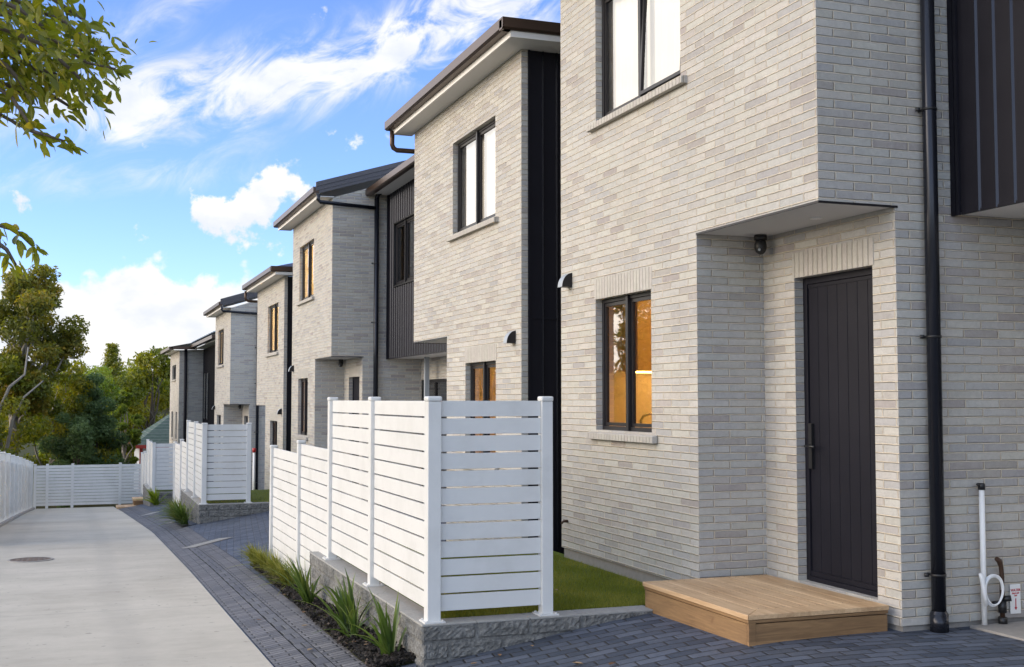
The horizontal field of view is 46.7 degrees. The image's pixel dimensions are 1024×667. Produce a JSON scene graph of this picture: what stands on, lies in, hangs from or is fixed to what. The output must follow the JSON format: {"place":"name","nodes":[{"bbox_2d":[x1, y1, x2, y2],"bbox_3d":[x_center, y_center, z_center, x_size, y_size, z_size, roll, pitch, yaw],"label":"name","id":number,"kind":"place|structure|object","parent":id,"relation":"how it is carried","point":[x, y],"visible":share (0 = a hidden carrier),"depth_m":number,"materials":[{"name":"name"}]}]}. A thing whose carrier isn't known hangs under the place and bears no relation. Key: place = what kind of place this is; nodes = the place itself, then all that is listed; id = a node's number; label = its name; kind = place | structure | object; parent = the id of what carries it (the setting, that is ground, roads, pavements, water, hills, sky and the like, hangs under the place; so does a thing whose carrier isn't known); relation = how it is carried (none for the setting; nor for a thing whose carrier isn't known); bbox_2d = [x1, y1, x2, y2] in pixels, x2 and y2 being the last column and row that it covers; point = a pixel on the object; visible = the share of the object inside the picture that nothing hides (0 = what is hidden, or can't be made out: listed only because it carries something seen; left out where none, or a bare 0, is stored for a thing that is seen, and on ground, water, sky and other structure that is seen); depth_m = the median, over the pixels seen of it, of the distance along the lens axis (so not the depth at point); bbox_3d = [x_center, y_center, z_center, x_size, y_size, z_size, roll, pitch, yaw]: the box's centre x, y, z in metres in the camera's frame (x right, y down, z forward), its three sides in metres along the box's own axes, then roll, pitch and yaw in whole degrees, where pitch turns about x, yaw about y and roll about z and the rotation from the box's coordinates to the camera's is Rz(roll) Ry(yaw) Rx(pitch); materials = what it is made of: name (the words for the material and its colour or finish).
{"place":"outdoors","nodes":[
{"label":"outdoors","id":0,"kind":"place"},
{"bbox_2d":[0,507,272,666],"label":"driveway","id":1,"kind":"structure","parent":0,"point":[109,587],"depth_m":12.51,"materials":[{"name":"concrete"}]},
{"bbox_2d":[0,452,34,526],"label":"slat fence","id":2,"kind":"object","parent":1,"relation":"on","point":[16,486],"visible":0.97,"depth_m":34.24,"materials":[{"name":"white paint"}]},
{"bbox_2d":[7,557,53,562],"bbox_3d":[-7.015,3.320,17.294,0.630,0.093,0.788,1,-3,-20],"label":"manhole cover","id":3,"kind":"object","parent":1,"relation":"on","point":[28,559],"visible":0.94,"depth_m":17.22,"materials":[{"name":"grey metal"}]},
{"bbox_2d":[33,463,155,508],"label":"slat fence","id":4,"kind":"object","parent":1,"relation":"on","point":[104,490],"visible":0.83,"depth_m":45.51,"materials":[{"name":"white paint"}]},
{"bbox_2d":[120,510,274,666],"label":"driveway joint","id":5,"kind":"object","parent":1,"relation":"on","point":[220,605],"visible":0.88,"depth_m":11.86,"materials":[{"name":"black concrete"}]},
{"bbox_2d":[0,402,336,666],"bbox_3d":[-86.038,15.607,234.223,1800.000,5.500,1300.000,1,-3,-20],"label":"ground","id":6,"kind":"structure","parent":0,"point":[30,449],"depth_m":51.24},
{"bbox_2d":[0,354,53,481],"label":"tree","id":7,"kind":"object","parent":6,"relation":"on","point":[10,369],"visible":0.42,"depth_m":47.82,"materials":[{"name":"green plant"}]},
{"bbox_2d":[0,264,90,454],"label":"tree","id":8,"kind":"object","parent":6,"relation":"on","point":[35,296],"visible":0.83,"depth_m":49.38,"materials":[{"name":"green plant"}]},
{"bbox_2d":[0,358,119,502],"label":"tree","id":9,"kind":"object","parent":6,"relation":"on","point":[57,405],"visible":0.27,"depth_m":52.50,"materials":[{"name":"green plant"}]},
{"bbox_2d":[34,412,100,507],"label":"shrub","id":10,"kind":"object","parent":6,"relation":"on","point":[81,432],"visible":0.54,"depth_m":50.05,"materials":[{"name":"green plant"}]},
{"bbox_2d":[0,0,155,284],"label":"broadleaf tree","id":11,"kind":"object","parent":6,"relation":"on","point":[47,39],"visible":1,"depth_m":5.50,"materials":[{"name":"green plant"}]},
{"bbox_2d":[28,365,130,462],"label":"tree","id":12,"kind":"object","parent":6,"relation":"on","point":[108,393],"visible":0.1,"depth_m":71.58,"materials":[{"name":"green plant"}]},
{"bbox_2d":[54,372,131,501],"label":"tree","id":13,"kind":"object","parent":6,"relation":"on","point":[104,425],"visible":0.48,"depth_m":52.92,"materials":[{"name":"green plant"}]},
{"bbox_2d":[46,358,169,410],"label":"woodland","id":14,"kind":"object","parent":6,"relation":"on","point":[126,370],"visible":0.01,"depth_m":159.50,"materials":[{"name":"green plant"}]},
{"bbox_2d":[98,342,126,381],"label":"pine tree","id":15,"kind":"object","parent":6,"relation":"on","point":[111,354],"visible":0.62,"depth_m":118.26,"materials":[{"name":"green plant"}]},
{"bbox_2d":[102,373,141,456],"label":"tree","id":16,"kind":"object","parent":6,"relation":"on","point":[111,391],"depth_m":86.83,"materials":[{"name":"green plant"}]},
{"bbox_2d":[108,390,142,497],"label":"tree","id":17,"kind":"object","parent":6,"relation":"on","point":[125,402],"visible":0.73,"depth_m":57.77,"materials":[{"name":"green plant"}]},
{"bbox_2d":[116,504,135,511],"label":"garden step","id":18,"kind":"object","parent":6,"relation":"on","point":[123,506],"visible":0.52,"depth_m":41.33,"materials":[{"name":"beige wood"}]},
{"bbox_2d":[132,497,142,504],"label":"garden step","id":19,"kind":"object","parent":6,"relation":"on","point":[137,502],"visible":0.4,"depth_m":41.89,"materials":[{"name":"brown wood"}]},
{"bbox_2d":[105,345,172,457],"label":"tree","id":20,"kind":"object","parent":6,"relation":"on","point":[141,381],"visible":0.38,"depth_m":75.62,"materials":[{"name":"green plant"}]},
{"bbox_2d":[134,414,169,478],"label":"cottage","id":21,"kind":"structure","parent":6,"relation":"on","point":[157,432],"depth_m":62.32,"materials":[{"name":"green"}]},
{"bbox_2d":[160,331,214,481],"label":"townhouse","id":22,"kind":"structure","parent":6,"relation":"on","point":[192,383],"depth_m":55.98,"materials":[{"name":"brick"}]},
{"bbox_2d":[171,365,175,381],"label":"window","id":23,"kind":"structure","parent":22,"relation":"in","point":[175,365],"depth_m":59.03,"materials":[{"name":"black"}]},
{"bbox_2d":[204,373,206,418],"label":"window","id":24,"kind":"structure","parent":22,"relation":"in","point":[205,375],"depth_m":54.61,"materials":[{"name":"black metal"}]},
{"bbox_2d":[206,373,208,419],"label":"window","id":25,"kind":"structure","parent":22,"relation":"in","point":[207,398],"depth_m":53.47,"materials":[{"name":"black metal"}]},
{"bbox_2d":[158,487,218,491],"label":"lawn","id":26,"kind":"structure","parent":0,"point":[172,490],"depth_m":38.59,"materials":[{"name":"green plant"}]},
{"bbox_2d":[119,508,314,666],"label":"paved border","id":27,"kind":"object","parent":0,"point":[274,645],"visible":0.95,"depth_m":11.87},
{"bbox_2d":[183,537,231,547],"bbox_3d":[-4.833,3.316,18.842,0.340,0.128,0.780,-2,-4,35],"label":"drain grate","id":28,"kind":"object","parent":27,"relation":"on","point":[204,543],"visible":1,"depth_m":18.82,"materials":[{"name":"grey metal"}]},
{"bbox_2d":[126,506,366,666],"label":"paved path","id":29,"kind":"structure","parent":0,"point":[292,615],"depth_m":11.90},
{"bbox_2d":[206,489,294,503],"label":"lawn","id":30,"kind":"structure","parent":0,"point":[258,496],"depth_m":24.68,"materials":[{"name":"green plant"}]},
{"bbox_2d":[0,0,559,375],"label":"sky","id":31,"kind":"structure","parent":0,"point":[222,122],"materials":[{"name":"blue"}]},
{"bbox_2d":[323,544,645,618],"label":"lawn","id":32,"kind":"structure","parent":0,"point":[561,556],"depth_m":10.04,"materials":[{"name":"green plant"}]},
{"bbox_2d":[136,501,1023,666],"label":"paved court","id":33,"kind":"object","parent":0,"point":[650,640],"visible":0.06,"depth_m":7.67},
{"bbox_2d":[135,488,170,505],"bbox_3d":[-11.191,5.054,36.941,1.267,0.615,0.887,1,-3,-20],"label":"shrub","id":34,"kind":"object","parent":33,"relation":"on","point":[154,499],"visible":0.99,"depth_m":37.02,"materials":[{"name":"green plant"}]},
{"bbox_2d":[143,484,172,510],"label":"retaining wall","id":35,"kind":"structure","parent":33,"relation":"on","point":[169,496],"depth_m":37.92,"materials":[{"name":"grey stone"}]},
{"bbox_2d":[140,439,179,496],"bbox_3d":[-12.257,5.016,41.337,1.003,2.676,7.273,1,-3,-20],"label":"slat fence","id":36,"kind":"object","parent":33,"relation":"on","point":[153,458],"visible":0.75,"depth_m":38.03,"materials":[{"name":"white paint"}]},
{"bbox_2d":[143,497,191,525],"bbox_3d":[-6.733,3.631,24.064,1.042,0.706,1.486,-2,-4,36],"label":"flax plant","id":37,"kind":"object","parent":33,"relation":"on","point":[171,508],"visible":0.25,"depth_m":24.09,"materials":[{"name":"green plant"}]},
{"bbox_2d":[172,520,196,526],"bbox_3d":[-6.787,3.882,24.440,0.300,0.231,3.500,1,-3,-20],"label":"planting bed","id":38,"kind":"object","parent":33,"relation":"on","point":[188,524],"visible":0.6,"depth_m":23.58,"materials":[{"name":"black soil"}]},
{"bbox_2d":[152,495,187,526],"bbox_3d":[-7.107,3.747,25.074,1.183,0.658,1.164,1,-3,-20],"label":"flax plant","id":39,"kind":"object","parent":38,"relation":"on","point":[169,509],"visible":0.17,"depth_m":25.03,"materials":[{"name":"green plant"}]},
{"bbox_2d":[150,497,197,524],"bbox_3d":[-6.583,3.561,23.308,1.224,0.726,1.218,1,-3,-20],"label":"flax plant","id":40,"kind":"object","parent":38,"relation":"on","point":[180,512],"visible":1,"depth_m":23.24,"materials":[{"name":"green plant"}]},
{"bbox_2d":[203,292,264,489],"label":"townhouse","id":41,"kind":"structure","parent":33,"relation":"on","point":[235,363],"depth_m":37.61,"materials":[{"name":"brick"}]},
{"bbox_2d":[216,329,223,367],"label":"window","id":42,"kind":"structure","parent":41,"relation":"in","point":[222,331],"depth_m":40.01,"materials":[{"name":"black"}]},
{"bbox_2d":[180,489,290,537],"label":"retaining wall","id":43,"kind":"structure","parent":33,"relation":"on","point":[209,512],"depth_m":23.21,"materials":[{"name":"grey stone"}]},
{"bbox_2d":[173,420,252,505],"bbox_3d":[-6.820,3.225,26.578,1.003,2.578,7.273,1,-3,-20],"label":"slat fence","id":44,"kind":"object","parent":43,"relation":"on","point":[187,476],"visible":0.92,"depth_m":23.34,"materials":[{"name":"white paint"}]},
{"bbox_2d":[252,448,255,489],"bbox_3d":[-6.744,3.886,31.016,0.090,1.780,0.086,1,-3,-20],"label":"utility pipe","id":45,"kind":"object","parent":33,"relation":"on","point":[253,479],"visible":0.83,"depth_m":31.01,"materials":[{"name":"white plastic"}]},
{"bbox_2d":[242,263,292,489],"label":"townhouse","id":46,"kind":"structure","parent":33,"relation":"on","point":[272,286],"depth_m":29.02,"materials":[{"name":"brick"}]},
{"bbox_2d":[267,421,276,473],"bbox_3d":[-5.791,2.778,28.964,0.173,1.295,1.360,1,-3,-20],"label":"window","id":47,"kind":"structure","parent":46,"relation":"in","point":[274,438],"depth_m":29.37,"materials":[{"name":"black"}]},
{"bbox_2d":[265,304,278,356],"bbox_3d":[-5.889,-0.084,29.391,0.173,1.278,1.890,1,-3,-20],"label":"window","id":48,"kind":"structure","parent":46,"relation":"in","point":[274,309],"depth_m":29.69,"materials":[{"name":"black"}]},
{"bbox_2d":[250,563,415,666],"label":"bark mulch","id":49,"kind":"object","parent":33,"relation":"on","point":[401,656],"visible":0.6,"depth_m":9.42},
{"bbox_2d":[232,542,263,565],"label":"ornamental grass","id":50,"kind":"object","parent":49,"relation":"on","point":[250,555],"depth_m":14.82,"materials":[{"name":"green plant"}]},
{"bbox_2d":[225,546,279,569],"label":"ornamental grass","id":51,"kind":"object","parent":49,"relation":"on","point":[260,555],"depth_m":14.25,"materials":[{"name":"green plant"}]},
{"bbox_2d":[248,549,286,575],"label":"ornamental grass","id":52,"kind":"object","parent":49,"relation":"on","point":[269,561],"depth_m":13.51,"materials":[{"name":"green plant"}]},
{"bbox_2d":[243,557,295,593],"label":"ornamental grass","id":53,"kind":"object","parent":49,"relation":"on","point":[278,569],"depth_m":12.67,"materials":[{"name":"green plant"}]},
{"bbox_2d":[268,551,327,603],"bbox_3d":[-2.071,2.306,11.173,0.728,0.541,0.769,1,-3,-20],"label":"flax plant","id":54,"kind":"object","parent":49,"relation":"on","point":[302,585],"visible":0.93,"depth_m":11.23,"materials":[{"name":"green plant"}]},
{"bbox_2d":[296,569,384,631],"bbox_3d":[-1.350,2.158,9.545,0.658,0.531,0.598,-1,-4,25],"label":"flax plant","id":55,"kind":"object","parent":49,"relation":"on","point":[346,598],"visible":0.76,"depth_m":9.63,"materials":[{"name":"green plant"}]},
{"bbox_2d":[315,600,374,636],"bbox_3d":[-1.324,2.245,9.370,0.623,0.329,0.513,1,-3,-20],"label":"flax plant","id":56,"kind":"object","parent":49,"relation":"on","point":[351,620],"visible":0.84,"depth_m":9.39,"materials":[{"name":"green plant"}]},
{"bbox_2d":[337,589,406,655],"bbox_3d":[-0.951,2.072,8.464,0.318,0.498,0.755,-3,-4,38],"label":"flax plant","id":57,"kind":"object","parent":49,"relation":"on","point":[386,643],"visible":0.94,"depth_m":8.51,"materials":[{"name":"green plant"}]},
{"bbox_2d":[273,154,446,504],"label":"townhouse","id":58,"kind":"structure","parent":33,"relation":"on","point":[353,296],"depth_m":22.90,"materials":[{"name":"brick"}]},
{"bbox_2d":[294,378,307,439],"bbox_3d":[-4.431,1.604,25.314,0.173,1.295,1.360,1,-3,-20],"label":"window","id":59,"kind":"structure","parent":58,"relation":"in","point":[304,382],"depth_m":25.51,"materials":[{"name":"black"}]},
{"bbox_2d":[296,241,314,305],"bbox_3d":[-4.333,-1.288,25.207,0.173,1.278,1.890,1,-3,-20],"label":"window","id":60,"kind":"structure","parent":58,"relation":"in","point":[308,251],"depth_m":25.22,"materials":[{"name":"black"}]},
{"bbox_2d":[352,377,358,483],"bbox_3d":[-3.045,1.998,23.385,0.127,2.291,0.950,1,-3,-20],"label":"front door","id":61,"kind":"structure","parent":58,"relation":"in","point":[355,393],"depth_m":23.64,"materials":[{"name":"paint"}]},
{"bbox_2d":[396,216,413,284],"bbox_3d":[-1.932,-1.512,21.792,0.075,1.163,1.430,1,-3,-20],"label":"window","id":62,"kind":"structure","parent":58,"relation":"in","point":[405,223],"depth_m":21.78,"materials":[{"name":"black"}]},
{"bbox_2d":[422,379,446,488],"bbox_3d":[-1.136,1.924,21.477,0.060,2.220,3.350,1,-3,-20],"label":"glazed door","id":63,"kind":"structure","parent":58,"relation":"in","point":[437,387],"depth_m":22.18,"materials":[{"name":"black"}]},
{"bbox_2d":[384,16,563,553],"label":"townhouse","id":64,"kind":"structure","parent":33,"relation":"on","point":[480,117],"depth_m":13.74,"materials":[{"name":"brick"}]},
{"bbox_2d":[446,120,498,241],"bbox_3d":[-0.419,-1.898,14.645,0.241,1.325,1.890,1,-3,-20],"label":"window","id":65,"kind":"structure","parent":64,"relation":"in","point":[479,148],"depth_m":14.68,"materials":[{"name":"black"}]},
{"bbox_2d":[470,361,498,469],"bbox_3d":[-0.353,0.987,14.205,0.173,1.295,1.360,1,-3,-20],"label":"window","id":66,"kind":"structure","parent":64,"relation":"in","point":[486,366],"depth_m":14.22,"materials":[{"name":"black metal"}]},
{"bbox_2d":[309,551,652,666],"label":"retaining wall","id":67,"kind":"structure","parent":33,"relation":"on","point":[448,640],"depth_m":8.50,"materials":[{"name":"grey stone"}]},
{"bbox_2d":[269,396,558,623],"bbox_3d":[-1.382,1.767,11.802,1.003,2.265,7.273,1,-3,-20],"label":"slat fence","id":68,"kind":"object","parent":67,"relation":"on","point":[430,511],"visible":0.94,"depth_m":8.60,"materials":[{"name":"white paint"}]},
{"bbox_2d":[643,574,888,646],"bbox_3d":[1.738,1.958,8.375,1.075,0.259,1.490,1,-3,-20],"label":"wooden step","id":69,"kind":"object","parent":33,"relation":"on","point":[751,610],"visible":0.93,"depth_m":7.94,"materials":[{"name":"brown wood"}]},
{"bbox_2d":[558,0,1023,632],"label":"townhouse","id":70,"kind":"structure","parent":33,"relation":"on","point":[790,282],"depth_m":8.70,"materials":[{"name":"brick"}]},
{"bbox_2d":[586,291,657,443],"bbox_3d":[1.006,0.302,10.529,0.173,1.295,1.360,1,-3,-20],"label":"window","id":71,"kind":"structure","parent":70,"relation":"in","point":[629,301],"depth_m":10.53,"materials":[{"name":"black metal"}]},
{"bbox_2d":[586,0,686,132],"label":"window","id":72,"kind":"structure","parent":70,"relation":"in","point":[645,34],"depth_m":10.55,"materials":[{"name":"black"}]},
{"bbox_2d":[803,267,877,596],"bbox_3d":[2.392,0.696,8.600,0.127,2.291,0.950,1,-3,-20],"label":"front door","id":73,"kind":"structure","parent":70,"relation":"in","point":[839,398],"depth_m":8.64,"materials":[{"name":"paint"}]},
{"bbox_2d":[1010,584,1020,613],"bbox_3d":[3.450,1.819,8.137,0.090,0.200,0.008,1,-3,-20],"label":"sign","id":74,"kind":"object","parent":70,"relation":"attached to","point":[1015,604],"visible":1,"depth_m":8.13,"materials":[{"name":"white plastic"}]},
{"bbox_2d":[970,621,1023,640],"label":"concrete slab","id":75,"kind":"structure","parent":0,"point":[1014,630],"depth_m":7.86,"materials":[{"name":"grey concrete"}]},
{"bbox_2d":[976,483,987,624],"bbox_3d":[3.172,1.503,8.014,0.066,0.987,0.047,1,-3,-20],"label":"utility pipe","id":76,"kind":"object","parent":75,"relation":"on","point":[981,487],"visible":0.89,"depth_m":8.01,"materials":[{"name":"white plastic"}]},
{"bbox_2d":[992,557,1011,623],"bbox_3d":[3.309,1.759,8.026,0.141,0.498,0.082,1,-3,-20],"label":"garden tap","id":77,"kind":"object","parent":75,"relation":"on","point":[1002,611],"visible":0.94,"depth_m":8.02,"materials":[{"name":"brown metal"}]},
{"bbox_2d":[979,573,1003,606],"bbox_3d":[3.223,1.723,7.980,0.209,0.234,0.039,1,-3,-20],"label":"hose","id":78,"kind":"object","parent":77,"relation":"attached to","point":[984,584],"visible":1,"depth_m":7.96,"materials":[{"name":"white"}]}
]}

